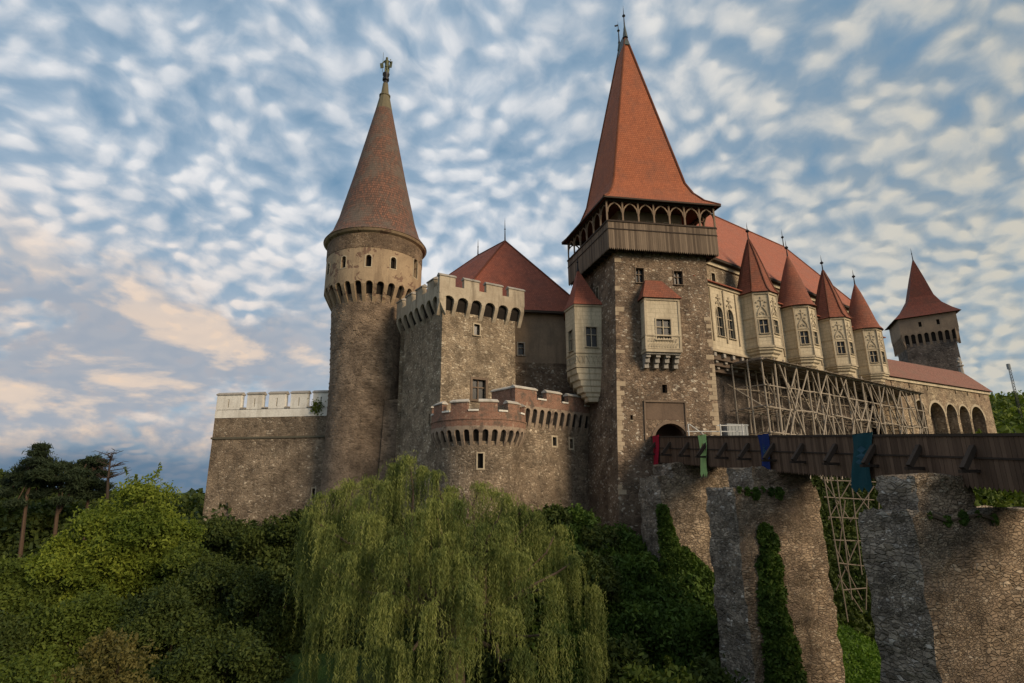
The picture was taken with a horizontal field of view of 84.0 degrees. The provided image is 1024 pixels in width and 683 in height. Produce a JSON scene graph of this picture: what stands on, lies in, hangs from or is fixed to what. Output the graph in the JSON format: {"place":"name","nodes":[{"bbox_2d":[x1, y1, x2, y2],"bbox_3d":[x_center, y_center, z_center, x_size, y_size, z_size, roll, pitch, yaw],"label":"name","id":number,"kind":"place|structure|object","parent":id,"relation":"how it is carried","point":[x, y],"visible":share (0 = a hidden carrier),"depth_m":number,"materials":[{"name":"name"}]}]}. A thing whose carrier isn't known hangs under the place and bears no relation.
{"place":"outdoors","nodes":[
{"label":"outdoors","id":0,"kind":"place"},
{"bbox_2d":[0,0,1023,492],"label":"sky","id":1,"kind":"structure","parent":0,"point":[175,175],"materials":[{"name":"blue"}]},
{"bbox_2d":[15,493,1017,682],"bbox_3d":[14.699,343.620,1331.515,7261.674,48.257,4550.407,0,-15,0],"label":"ground","id":2,"kind":"structure","parent":0,"point":[322,676],"depth_m":40.57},
{"bbox_2d":[0,602,42,665],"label":"broadleaf tree","id":3,"kind":"object","parent":2,"relation":"on","point":[17,637],"visible":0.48,"depth_m":29.61,"materials":[{"name":"green plant"}]},
{"bbox_2d":[0,497,52,543],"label":"broadleaf tree","id":4,"kind":"object","parent":2,"relation":"on","point":[10,520],"visible":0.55,"depth_m":61.26,"materials":[{"name":"green plant"}]},
{"bbox_2d":[0,468,59,504],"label":"broadleaf tree","id":5,"kind":"object","parent":2,"relation":"on","point":[2,473],"visible":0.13,"depth_m":69.26,"materials":[{"name":"green plant"}]},
{"bbox_2d":[0,442,68,559],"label":"pine tree","id":6,"kind":"object","parent":2,"relation":"on","point":[35,467],"visible":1,"depth_m":57.91,"materials":[{"name":"green plant"}]},
{"bbox_2d":[0,554,71,625],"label":"broadleaf tree","id":7,"kind":"object","parent":2,"relation":"on","point":[18,593],"visible":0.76,"depth_m":38.05,"materials":[{"name":"green plant"}]},
{"bbox_2d":[0,643,72,682],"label":"bush","id":8,"kind":"object","parent":2,"relation":"on","point":[33,669],"visible":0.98,"depth_m":19.81,"materials":[{"name":"green plant"}]},
{"bbox_2d":[35,491,83,508],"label":"broadleaf tree","id":9,"kind":"object","parent":2,"relation":"on","point":[53,495],"visible":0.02,"depth_m":69.41,"materials":[{"name":"green plant"}]},
{"bbox_2d":[27,498,103,540],"bbox_3d":[-50.206,20.785,65.201,10.287,5.719,9.232,0,-15,0],"label":"broadleaf tree","id":10,"kind":"object","parent":2,"relation":"on","point":[47,517],"visible":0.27,"depth_m":63.01,"materials":[{"name":"green plant"}]},
{"bbox_2d":[32,460,100,536],"bbox_3d":[-47.617,18.249,59.502,7.078,11.559,5.006,0,-15,0],"label":"pine tree","id":11,"kind":"object","parent":2,"relation":"on","point":[70,478],"visible":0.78,"depth_m":59.66,"materials":[{"name":"green plant"}]},
{"bbox_2d":[15,584,135,676],"bbox_3d":[-24.182,17.843,31.247,5.761,8.268,6.918,-14,-20,42],"label":"broadleaf tree","id":12,"kind":"object","parent":2,"relation":"on","point":[75,621],"visible":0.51,"depth_m":30.92,"materials":[{"name":"green plant"}]},
{"bbox_2d":[19,507,134,653],"bbox_3d":[-30.874,18.303,40.531,7.286,12.563,7.254,-14,-20,41],"label":"broadleaf tree","id":13,"kind":"object","parent":2,"relation":"on","point":[60,549],"visible":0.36,"depth_m":39.42,"materials":[{"name":"green plant"}]},
{"bbox_2d":[73,454,116,539],"bbox_3d":[-46.556,17.920,61.833,6.989,11.418,3.893,-7,-16,23],"label":"pine tree","id":14,"kind":"object","parent":2,"relation":"on","point":[98,488],"visible":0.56,"depth_m":61.99,"materials":[{"name":"green plant"}]},
{"bbox_2d":[47,626,167,682],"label":"bush","id":15,"kind":"object","parent":2,"relation":"on","point":[111,650],"visible":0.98,"depth_m":21.57,"materials":[{"name":"green plant"}]},
{"bbox_2d":[93,449,129,502],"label":"dead tree","id":16,"kind":"object","parent":2,"relation":"on","point":[109,476],"visible":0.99,"depth_m":59.65,"materials":[{"name":"brown wood"}]},
{"bbox_2d":[85,487,149,508],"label":"broadleaf tree","id":17,"kind":"object","parent":2,"relation":"on","point":[133,503],"visible":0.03,"depth_m":69.83,"materials":[{"name":"green plant"}]},
{"bbox_2d":[0,503,235,648],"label":"undergrowth","id":18,"kind":"object","parent":2,"relation":"on","point":[9,546],"visible":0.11,"depth_m":59.65,"materials":[{"name":"green plant"}]},
{"bbox_2d":[61,462,206,602],"bbox_3d":[-28.252,17.396,42.967,10.221,16.192,10.923,0,-15,0],"label":"broadleaf tree","id":19,"kind":"object","parent":2,"relation":"on","point":[154,535],"visible":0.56,"depth_m":40.88,"materials":[{"name":"green plant"}]},
{"bbox_2d":[89,574,234,681],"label":"broadleaf tree","id":20,"kind":"object","parent":2,"relation":"on","point":[162,619],"visible":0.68,"depth_m":30.81,"materials":[{"name":"green plant"}]},
{"bbox_2d":[147,488,204,517],"bbox_3d":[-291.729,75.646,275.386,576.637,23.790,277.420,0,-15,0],"label":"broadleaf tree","id":21,"kind":"object","parent":2,"relation":"on","point":[195,499],"visible":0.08,"depth_m":146.07,"materials":[{"name":"green plant"}]},
{"bbox_2d":[153,532,222,588],"bbox_3d":[-22.421,19.290,39.456,4.864,11.510,5.444,13,-20,-40],"label":"broadleaf tree","id":22,"kind":"object","parent":2,"relation":"on","point":[175,561],"visible":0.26,"depth_m":39.09,"materials":[{"name":"green plant"}]},
{"bbox_2d":[143,620,297,682],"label":"broadleaf tree","id":23,"kind":"object","parent":2,"relation":"on","point":[220,659],"visible":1,"depth_m":26.40,"materials":[{"name":"green plant"}]},
{"bbox_2d":[194,515,246,549],"bbox_3d":[-27.938,18.532,55.106,4.846,3.309,4.948,0,-15,0],"label":"shrub","id":24,"kind":"object","parent":2,"relation":"on","point":[218,533],"visible":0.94,"depth_m":53.92,"materials":[{"name":"green plant"}]},
{"bbox_2d":[178,550,274,642],"bbox_3d":[-18.585,18.625,36.193,7.515,10.030,7.618,0,-15,0],"label":"broadleaf tree","id":25,"kind":"object","parent":2,"relation":"on","point":[218,577],"visible":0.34,"depth_m":35.66,"materials":[{"name":"green plant"}]},
{"bbox_2d":[229,516,287,557],"bbox_3d":[-23.604,18.425,53.253,5.143,3.889,4.591,10,-18,-34],"label":"shrub","id":26,"kind":"object","parent":2,"relation":"on","point":[251,539],"visible":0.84,"depth_m":52.03,"materials":[{"name":"green plant"}]},
{"bbox_2d":[202,390,328,525],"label":"curtain wall","id":27,"kind":"structure","parent":2,"relation":"on","point":[265,462],"depth_m":63.34,"materials":[{"name":"stone"}]},
{"bbox_2d":[307,397,325,414],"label":"weed","id":28,"kind":"object","parent":27,"relation":"attached to","point":[316,407],"visible":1,"depth_m":63.84,"materials":[{"name":"green plant"}]},
{"bbox_2d":[223,565,313,682],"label":"broadleaf tree","id":29,"kind":"object","parent":2,"relation":"on","point":[257,599],"visible":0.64,"depth_m":32.41,"materials":[{"name":"green plant"}]},
{"bbox_2d":[268,505,321,546],"bbox_3d":[-20.242,17.173,53.259,5.422,3.784,4.567,0,-15,0],"label":"shrub","id":30,"kind":"object","parent":2,"relation":"on","point":[286,527],"visible":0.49,"depth_m":52.41,"materials":[{"name":"green plant"}]},
{"bbox_2d":[139,504,548,682],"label":"undergrowth","id":31,"kind":"object","parent":2,"relation":"on","point":[265,554],"visible":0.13,"depth_m":42.30,"materials":[{"name":"green plant"}]},
{"bbox_2d":[320,52,426,518],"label":"round tower","id":32,"kind":"structure","parent":2,"relation":"on","point":[374,246],"depth_m":62.83,"materials":[{"name":"stone"}]},
{"bbox_2d":[282,450,609,682],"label":"weeping willow","id":33,"kind":"object","parent":2,"relation":"on","point":[460,614],"visible":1,"depth_m":27.78,"materials":[{"name":"green plant"}]},
{"bbox_2d":[395,273,524,518],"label":"square tower","id":34,"kind":"structure","parent":2,"relation":"on","point":[456,343],"depth_m":56.25,"materials":[{"name":"stone"}]},
{"bbox_2d":[472,323,481,336],"bbox_3d":[-3.461,-1.160,56.346,0.928,1.344,0.782,0,-15,0],"label":"window","id":35,"kind":"structure","parent":34,"relation":"in","point":[475,327],"depth_m":56.51,"materials":[{"name":"stone"}]},
{"bbox_2d":[469,376,487,401],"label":"window","id":36,"kind":"structure","parent":34,"relation":"in","point":[477,388],"depth_m":55.18,"materials":[{"name":"stone"}]},
{"bbox_2d":[431,399,526,532],"bbox_3d":[-2.943,13.241,51.219,8.669,14.610,11.263,0,-15,0],"label":"round bastion","id":37,"kind":"object","parent":2,"relation":"on","point":[486,441],"visible":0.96,"depth_m":47.56,"materials":[{"name":"stone"}]},
{"bbox_2d":[448,229,576,401],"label":"hall building","id":38,"kind":"structure","parent":2,"relation":"on","point":[540,351],"depth_m":62.93,"materials":[{"name":"brown stone"}]},
{"bbox_2d":[517,342,525,355],"bbox_3d":[0.983,0.823,61.565,1.001,1.554,0.595,0,-15,0],"label":"window","id":39,"kind":"structure","parent":38,"relation":"in","point":[520,348],"depth_m":61.70,"materials":[{"name":"stone"}]},
{"bbox_2d":[490,385,589,512],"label":"parapet wall","id":40,"kind":"structure","parent":2,"relation":"on","point":[554,458],"depth_m":52.72,"materials":[{"name":"stone"}]},
{"bbox_2d":[535,500,577,533],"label":"shrub","id":41,"kind":"object","parent":2,"relation":"on","point":[556,512],"visible":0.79,"depth_m":43.90,"materials":[{"name":"green plant"}]},
{"bbox_2d":[567,501,601,531],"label":"shrub","id":42,"kind":"object","parent":2,"relation":"on","point":[582,517],"visible":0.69,"depth_m":44.53,"materials":[{"name":"green plant"}]},
{"bbox_2d":[552,546,627,611],"bbox_3d":[5.286,16.108,38.813,4.620,4.104,5.997,-11,-18,35],"label":"shrub","id":43,"kind":"object","parent":2,"relation":"on","point":[607,574],"visible":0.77,"depth_m":38.21,"materials":[{"name":"green plant"}]},
{"bbox_2d":[574,521,624,555],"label":"shrub","id":44,"kind":"object","parent":2,"relation":"on","point":[593,538],"visible":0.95,"depth_m":42.89,"materials":[{"name":"green plant"}]},
{"bbox_2d":[580,633,651,682],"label":"shrub","id":45,"kind":"object","parent":2,"relation":"on","point":[623,652],"visible":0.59,"depth_m":30.67,"materials":[{"name":"green plant"}]},
{"bbox_2d":[525,506,720,682],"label":"undergrowth","id":46,"kind":"object","parent":2,"relation":"on","point":[673,593],"visible":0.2,"depth_m":39.47,"materials":[{"name":"green plant"}]},
{"bbox_2d":[615,553,660,585],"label":"shrub","id":47,"kind":"object","parent":2,"relation":"on","point":[639,568],"visible":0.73,"depth_m":41.44,"materials":[{"name":"green plant"}]},
{"bbox_2d":[561,10,720,535],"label":"gate tower","id":48,"kind":"structure","parent":2,"relation":"on","point":[646,251],"depth_m":54.77,"materials":[{"name":"stone"}]},
{"bbox_2d":[564,258,601,403],"bbox_3d":[6.817,-1.331,58.585,3.240,15.800,6.182,4,-15,-16],"label":"oriel turret","id":49,"kind":"object","parent":48,"relation":"attached to","point":[583,319],"visible":0.93,"depth_m":55.96,"materials":[{"name":"stone"}]},
{"bbox_2d":[568,328,573,352],"bbox_3d":[5.863,-0.066,56.400,0.683,2.247,1.175,0,-15,0],"label":"window","id":50,"kind":"structure","parent":49,"relation":"in","point":[572,341],"depth_m":56.57,"materials":[{"name":"stone"}]},
{"bbox_2d":[584,326,598,347],"bbox_3d":[7.799,-0.442,55.784,1.416,2.199,0.532,0,-15,0],"label":"window","id":51,"kind":"structure","parent":49,"relation":"in","point":[591,341],"depth_m":55.90,"materials":[{"name":"glass"}]},
{"bbox_2d":[635,267,644,283],"bbox_3d":[12.303,-6.343,54.952,1.041,1.657,0.679,0,-15,0],"label":"window","id":52,"kind":"structure","parent":48,"relation":"in","point":[638,273],"depth_m":55.10,"materials":[{"name":"stone"}]},
{"bbox_2d":[673,270,683,285],"bbox_3d":[16.176,-6.162,55.514,1.108,1.561,0.683,0,-15,0],"label":"window","id":53,"kind":"structure","parent":48,"relation":"in","point":[676,276],"depth_m":55.69,"materials":[{"name":"stone"}]},
{"bbox_2d":[604,601,678,662],"bbox_3d":[8.372,18.572,36.700,5.014,3.734,5.080,-9,-17,29],"label":"shrub","id":54,"kind":"object","parent":2,"relation":"on","point":[650,625],"visible":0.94,"depth_m":35.42,"materials":[{"name":"green plant"}]},
{"bbox_2d":[607,649,701,682],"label":"shrub","id":55,"kind":"object","parent":2,"relation":"on","point":[642,675],"visible":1,"depth_m":26.94,"materials":[{"name":"green plant"}]},
{"bbox_2d":[638,462,728,571],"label":"bridge pier","id":56,"kind":"structure","parent":2,"relation":"on","point":[678,489],"depth_m":44.58,"materials":[{"name":"grey stone"}]},
{"bbox_2d":[655,503,687,584],"bbox_3d":[12.310,16.033,42.840,2.794,7.502,0.876,3,-15,-15],"label":"ivy","id":57,"kind":"object","parent":56,"relation":"attached to","point":[671,566],"visible":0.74,"depth_m":42.83,"materials":[{"name":"green plant"}]},
{"bbox_2d":[680,545,715,594],"bbox_3d":[14.481,18.316,42.763,4.572,5.787,0.968,3,-15,-14],"label":"ivy","id":58,"kind":"object","parent":56,"relation":"attached to","point":[699,568],"visible":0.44,"depth_m":42.87,"materials":[{"name":"green plant"}]},
{"bbox_2d":[646,433,1023,492],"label":"footbridge","id":59,"kind":"object","parent":56,"relation":"on","point":[992,461],"visible":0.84,"depth_m":28.22,"materials":[{"name":"brown wood"}]},
{"bbox_2d":[653,435,658,464],"bbox_3d":[12.603,9.672,49.372,0.460,3.000,1.222,3,-15,-14],"label":"banner","id":60,"kind":"object","parent":59,"relation":"hanging from","point":[656,447],"visible":0.85,"depth_m":49.24,"materials":[{"name":"red fabric"}]},
{"bbox_2d":[698,434,707,476],"bbox_3d":[14.414,8.558,42.547,0.455,3.120,0.962,3,-15,-14],"label":"banner","id":61,"kind":"object","parent":59,"relation":"hanging from","point":[703,464],"visible":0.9,"depth_m":42.46,"materials":[{"name":"green fabric"}]},
{"bbox_2d":[687,424,743,435],"bbox_3d":[17.999,8.370,50.083,5.237,2.272,0.510,0,-15,0],"label":"guard rail","id":62,"kind":"object","parent":59,"relation":"on","point":[720,431],"visible":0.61,"depth_m":50.13,"materials":[{"name":"white metal"}]},
{"bbox_2d":[758,434,770,469],"bbox_3d":[16.153,7.531,35.964,0.460,3.320,1.062,3,-15,-14],"label":"banner","id":63,"kind":"object","parent":59,"relation":"hanging from","point":[764,441],"visible":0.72,"depth_m":36.09,"materials":[{"name":"blue fabric"}]},
{"bbox_2d":[851,432,872,492],"bbox_3d":[17.991,6.202,29.076,0.459,2.970,1.670,3,-15,-14],"label":"banner","id":64,"kind":"object","parent":59,"relation":"hanging from","point":[861,476],"visible":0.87,"depth_m":29.13,"materials":[{"name":"teal fabric"}]},
{"bbox_2d":[670,604,719,653],"bbox_3d":[12.146,19.277,38.714,5.134,2.870,5.053,4,-15,-16],"label":"shrub","id":65,"kind":"object","parent":2,"relation":"on","point":[693,624],"visible":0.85,"depth_m":37.20,"materials":[{"name":"green plant"}]},
{"bbox_2d":[684,648,749,682],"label":"shrub","id":66,"kind":"object","parent":2,"relation":"on","point":[708,669],"visible":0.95,"depth_m":29.22,"materials":[{"name":"green plant"}]},
{"bbox_2d":[706,466,844,682],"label":"bridge pier","id":67,"kind":"structure","parent":2,"relation":"on","point":[793,517],"depth_m":33.60,"materials":[{"name":"grey stone"}]},
{"bbox_2d":[737,486,784,500],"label":"ivy","id":68,"kind":"object","parent":67,"relation":"attached to","point":[777,492],"visible":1,"depth_m":34.12,"materials":[{"name":"green plant"}]},
{"bbox_2d":[754,522,807,682],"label":"ivy","id":69,"kind":"object","parent":67,"relation":"attached to","point":[783,652],"visible":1,"depth_m":32.11,"materials":[{"name":"green plant"}]},
{"bbox_2d":[693,215,889,475],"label":"palace wing","id":70,"kind":"structure","parent":2,"relation":"on","point":[769,299],"depth_m":63.76,"materials":[{"name":"beige paint"}]},
{"bbox_2d":[710,271,715,281],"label":"window","id":71,"kind":"structure","parent":70,"relation":"in","point":[714,273],"depth_m":61.71,"materials":[{"name":"stone"}]},
{"bbox_2d":[715,294,726,337],"bbox_3d":[20.936,-2.613,57.596,1.352,4.540,0.440,10,-18,-34],"label":"window","id":72,"kind":"structure","parent":70,"relation":"in","point":[718,321],"depth_m":57.64,"materials":[{"name":"stone"}]},
{"bbox_2d":[726,297,736,340],"bbox_3d":[22.405,-2.358,58.604,1.352,4.540,0.440,10,-18,-34],"label":"window","id":73,"kind":"structure","parent":70,"relation":"in","point":[729,320],"depth_m":58.65,"materials":[{"name":"stone"}]},
{"bbox_2d":[711,555,880,682],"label":"grass","id":74,"kind":"structure","parent":2,"relation":"on","point":[871,671],"depth_m":42.47,"materials":[{"name":"green plant"}]},
{"bbox_2d":[727,356,927,482],"bbox_3d":[38.377,11.421,65.499,37.505,14.798,5.000,10,-18,-34],"label":"scaffolding","id":75,"kind":"object","parent":2,"relation":"on","point":[794,372],"visible":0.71,"depth_m":62.18,"materials":[{"name":"brown wood"}]},
{"bbox_2d":[822,476,879,621],"bbox_3d":[28.593,16.410,47.153,3.769,11.451,7.986,-13,-19,39],"label":"scaffolding","id":76,"kind":"object","parent":2,"relation":"on","point":[842,530],"visible":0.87,"depth_m":46.60,"materials":[{"name":"brown wood"}]},
{"bbox_2d":[810,474,975,640],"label":"undergrowth","id":77,"kind":"object","parent":2,"relation":"on","point":[862,621],"visible":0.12,"depth_m":53.00,"materials":[{"name":"green plant"}]},
{"bbox_2d":[884,248,961,371],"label":"tower","id":78,"kind":"structure","parent":2,"relation":"on","point":[924,325],"depth_m":101.86,"materials":[{"name":"stone"}]},
{"bbox_2d":[874,357,996,433],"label":"arcade wing","id":79,"kind":"structure","parent":2,"relation":"on","point":[955,402],"depth_m":84.01,"materials":[{"name":"beige paint"}]},
{"bbox_2d":[858,473,1023,682],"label":"bridge pier","id":80,"kind":"structure","parent":2,"relation":"on","point":[947,604],"depth_m":23.05,"materials":[{"name":"grey stone"}]},
{"bbox_2d":[927,509,999,527],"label":"ivy","id":81,"kind":"object","parent":80,"relation":"attached to","point":[963,519],"visible":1,"depth_m":23.42,"materials":[{"name":"green plant"}]},
{"bbox_2d":[972,428,1023,506],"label":"undergrowth","id":82,"kind":"object","parent":2,"relation":"on","point":[985,496],"visible":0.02,"depth_m":75.77,"materials":[{"name":"green plant"}]},
{"bbox_2d":[989,390,1023,432],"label":"hill wood","id":83,"kind":"object","parent":2,"relation":"on","point":[1009,422],"visible":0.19,"depth_m":175.47,"materials":[{"name":"green plant"}]},
{"bbox_2d":[1006,364,1022,417],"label":"lattice mast","id":84,"kind":"object","parent":83,"relation":"on","point":[1008,366],"visible":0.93,"depth_m":171.54,"materials":[{"name":"metal"}]},
{"bbox_2d":[721,424,748,435],"bbox_3d":[20.384,9.621,52.386,2.428,3.850,1.710,5,-16,-19],"label":"site cabin","id":85,"kind":"object","parent":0,"point":[734,428],"visible":0.29,"depth_m":51.99,"materials":[{"name":"grey metal"}]}
]}

